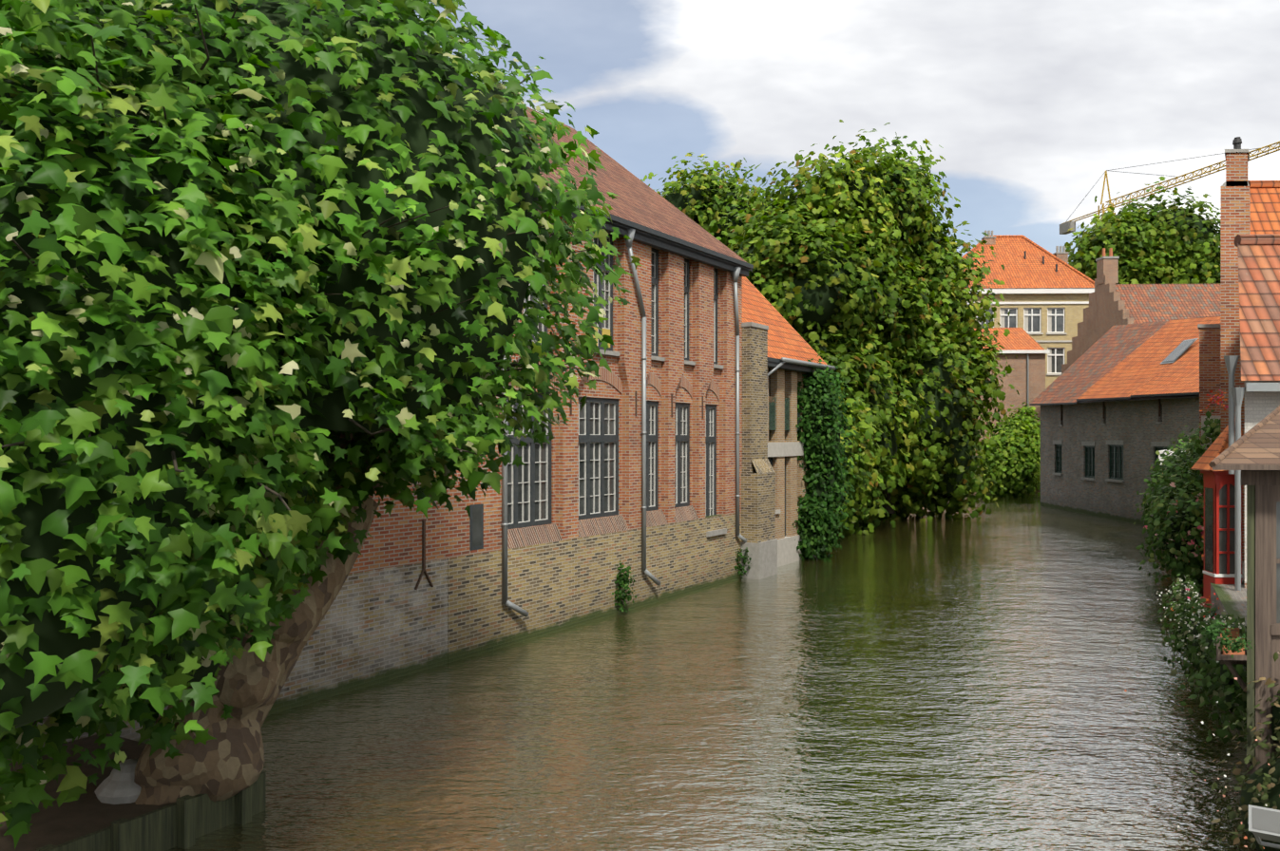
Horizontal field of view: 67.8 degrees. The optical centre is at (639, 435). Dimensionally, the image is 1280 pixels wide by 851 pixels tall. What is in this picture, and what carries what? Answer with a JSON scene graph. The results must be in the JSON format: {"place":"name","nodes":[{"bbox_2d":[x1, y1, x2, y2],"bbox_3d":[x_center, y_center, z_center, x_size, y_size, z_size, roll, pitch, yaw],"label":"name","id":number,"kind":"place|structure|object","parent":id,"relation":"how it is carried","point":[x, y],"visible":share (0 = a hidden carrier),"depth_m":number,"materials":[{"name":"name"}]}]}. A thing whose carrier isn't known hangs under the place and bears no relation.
{"place":"outdoors","nodes":[
{"label":"outdoors","id":0,"kind":"place"},
{"bbox_2d":[166,488,1257,850],"bbox_3d":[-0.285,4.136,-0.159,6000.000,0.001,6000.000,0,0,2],"label":"canal water","id":1,"kind":"structure","parent":0,"point":[999,678],"depth_m":13.55,"materials":[{"name":"liquid"}]},
{"bbox_2d":[0,733,266,850],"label":"retaining wall","id":2,"kind":"structure","parent":1,"relation":"in","point":[105,813],"depth_m":9.56,"materials":[{"name":"brown wood"}]},
{"bbox_2d":[0,0,640,849],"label":"plane tree","id":3,"kind":"object","parent":2,"relation":"on","point":[87,412],"depth_m":7.70,"materials":[{"name":"green plant"}]},
{"bbox_2d":[0,0,642,827],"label":"leaves","id":4,"kind":"object","parent":3,"relation":"attached to","point":[217,262],"visible":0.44,"depth_m":7.32,"materials":[{"name":"green plant"}]},
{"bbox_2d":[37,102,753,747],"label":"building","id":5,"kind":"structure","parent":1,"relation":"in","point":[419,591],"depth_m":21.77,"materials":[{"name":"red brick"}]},
{"bbox_2d":[501,229,746,617],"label":"drainpipes","id":6,"kind":"object","parent":5,"relation":"attached to","point":[505,524],"visible":0.77,"depth_m":22.91,"materials":[{"name":"grey metal"}]},
{"bbox_2d":[611,547,751,611],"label":"weed leaves","id":7,"kind":"object","parent":5,"relation":"attached to","point":[623,582],"visible":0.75,"depth_m":22.03,"materials":[{"name":"green plant"}]},
{"bbox_2d":[740,276,830,579],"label":"house","id":8,"kind":"structure","parent":1,"relation":"in","point":[773,483],"depth_m":29.79,"materials":[{"name":"brick"}]},
{"bbox_2d":[767,357,836,376],"bbox_3d":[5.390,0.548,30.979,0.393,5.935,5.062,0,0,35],"label":"gutter","id":9,"kind":"object","parent":8,"relation":"attached to","point":[783,360],"visible":0.42,"depth_m":30.36,"materials":[{"name":"grey metal"}]},
{"bbox_2d":[792,347,861,561],"bbox_3d":[5.981,0.828,32.490,3.303,7.595,3.038,0,0,2],"label":"ivy","id":10,"kind":"object","parent":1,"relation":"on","point":[818,540],"depth_m":31.72,"materials":[{"name":"green plant"}]},
{"bbox_2d":[640,119,1019,535],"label":"tree","id":11,"kind":"object","parent":1,"relation":"in","point":[880,250],"depth_m":43.23,"materials":[{"name":"green plant"}]},
{"bbox_2d":[974,400,1040,497],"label":"shrub","id":12,"kind":"object","parent":1,"relation":"on","point":[1024,457],"depth_m":63.87,"materials":[{"name":"green plant"}]},
{"bbox_2d":[1029,316,1220,525],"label":"house","id":13,"kind":"structure","parent":1,"relation":"in","point":[1119,406],"depth_m":48.42,"materials":[{"name":"brick"}]},
{"bbox_2d":[1158,450,1183,474],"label":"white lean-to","id":14,"kind":"structure","parent":1,"relation":"on","point":[1161,452],"depth_m":36.28,"materials":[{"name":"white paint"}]},
{"bbox_2d":[1157,568,1246,750],"bbox_3d":[9.288,3.079,15.584,1.444,2.352,11.599,0,0,28],"label":"bay shrub","id":15,"kind":"object","parent":1,"relation":"on","point":[1208,670],"depth_m":12.22,"materials":[{"name":"green plant"}]},
{"bbox_2d":[1156,389,1244,667],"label":"flowers","id":16,"kind":"object","parent":15,"relation":"attached to","point":[1198,612],"depth_m":16.18,"materials":[{"name":"white plant"}]},
{"bbox_2d":[1190,651,1279,850],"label":"shrub","id":17,"kind":"object","parent":1,"relation":"on","point":[1264,795],"depth_m":8.87,"materials":[{"name":"green plant"}]},
{"bbox_2d":[1197,136,1279,584],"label":"house","id":18,"kind":"structure","parent":1,"relation":"on","point":[1250,207],"depth_m":21.95,"materials":[{"name":"brick"}]},
{"bbox_2d":[1133,407,1220,590],"bbox_3d":[17.524,1.778,30.742,3.028,5.031,18.182,0,0,30],"label":"bank shrub","id":19,"kind":"object","parent":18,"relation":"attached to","point":[1159,525],"depth_m":24.19,"materials":[{"name":"green plant"}]},
{"bbox_2d":[1209,560,1271,736],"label":"bank wall","id":20,"kind":"structure","parent":1,"relation":"in","point":[1230,601],"depth_m":17.00,"materials":[{"name":"grey brick"}]},
{"bbox_2d":[1143,482,1203,562],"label":"hydrangea flowers","id":21,"kind":"object","parent":20,"relation":"on","point":[1189,531],"visible":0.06,"depth_m":23.15,"materials":[{"name":"plant"}]},
{"bbox_2d":[1124,625,1279,849],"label":"flowers","id":22,"kind":"object","parent":20,"relation":"on","point":[1239,809],"visible":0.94,"depth_m":8.27,"materials":[{"name":"white plant"}]},
{"bbox_2d":[1190,424,1243,612],"bbox_3d":[11.431,1.514,18.792,0.892,3.974,0.975,0,0,2],"label":"bay window","id":23,"kind":"structure","parent":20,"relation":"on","point":[1218,526],"depth_m":18.55,"materials":[{"name":"red paint"}]},
{"bbox_2d":[1208,405,1279,774],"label":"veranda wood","id":24,"kind":"object","parent":20,"relation":"on","point":[1252,454],"visible":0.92,"depth_m":9.16,"materials":[{"name":"brown wood"}]},
{"bbox_2d":[1196,619,1255,658],"bbox_3d":[5.613,1.947,9.136,0.355,0.323,0.440,0,0,2],"label":"potted plant","id":25,"kind":"object","parent":24,"relation":"on","point":[1213,631],"visible":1,"depth_m":9.06,"materials":[{"name":"green plant"}]},
{"bbox_2d":[1247,804,1279,849],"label":"floodlight","id":26,"kind":"object","parent":20,"relation":"on","point":[1264,823],"visible":1,"depth_m":5.93,"materials":[{"name":"grey metal"}]},
{"bbox_2d":[1223,234,1279,591],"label":"house","id":27,"kind":"structure","parent":1,"relation":"on","point":[1259,285],"depth_m":18.18,"materials":[{"name":"orange tile"}]},
{"bbox_2d":[414,0,1279,261],"label":"sky","id":28,"kind":"structure","parent":0,"point":[1028,104],"materials":[{"name":"white"}]},
{"bbox_2d":[961,230,1094,388],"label":"yellow building","id":29,"kind":"structure","parent":0,"point":[1044,293],"depth_m":83.99,"materials":[{"name":"tile"}]},
{"label":"ground","id":30,"kind":"structure","parent":0,"visible":0},
{"bbox_2d":[973,327,1050,488],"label":"red brick building","id":31,"kind":"structure","parent":30,"relation":"on","point":[1026,378],"depth_m":75.02,"materials":[{"name":"brown brick"}]},
{"bbox_2d":[1061,248,1220,373],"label":"stepped gable building","id":32,"kind":"structure","parent":30,"relation":"on","point":[1112,302],"depth_m":65.56,"materials":[{"name":"tile"}]},
{"bbox_2d":[1064,176,1220,284],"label":"tree","id":33,"kind":"object","parent":30,"relation":"on","point":[1155,246],"depth_m":91.02,"materials":[{"name":"green plant"}]},
{"bbox_2d":[1059,141,1279,234],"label":"crane tower","id":34,"kind":"structure","parent":30,"relation":"on","point":[1065,226],"depth_m":184.35,"materials":[{"name":"yellow metal"}]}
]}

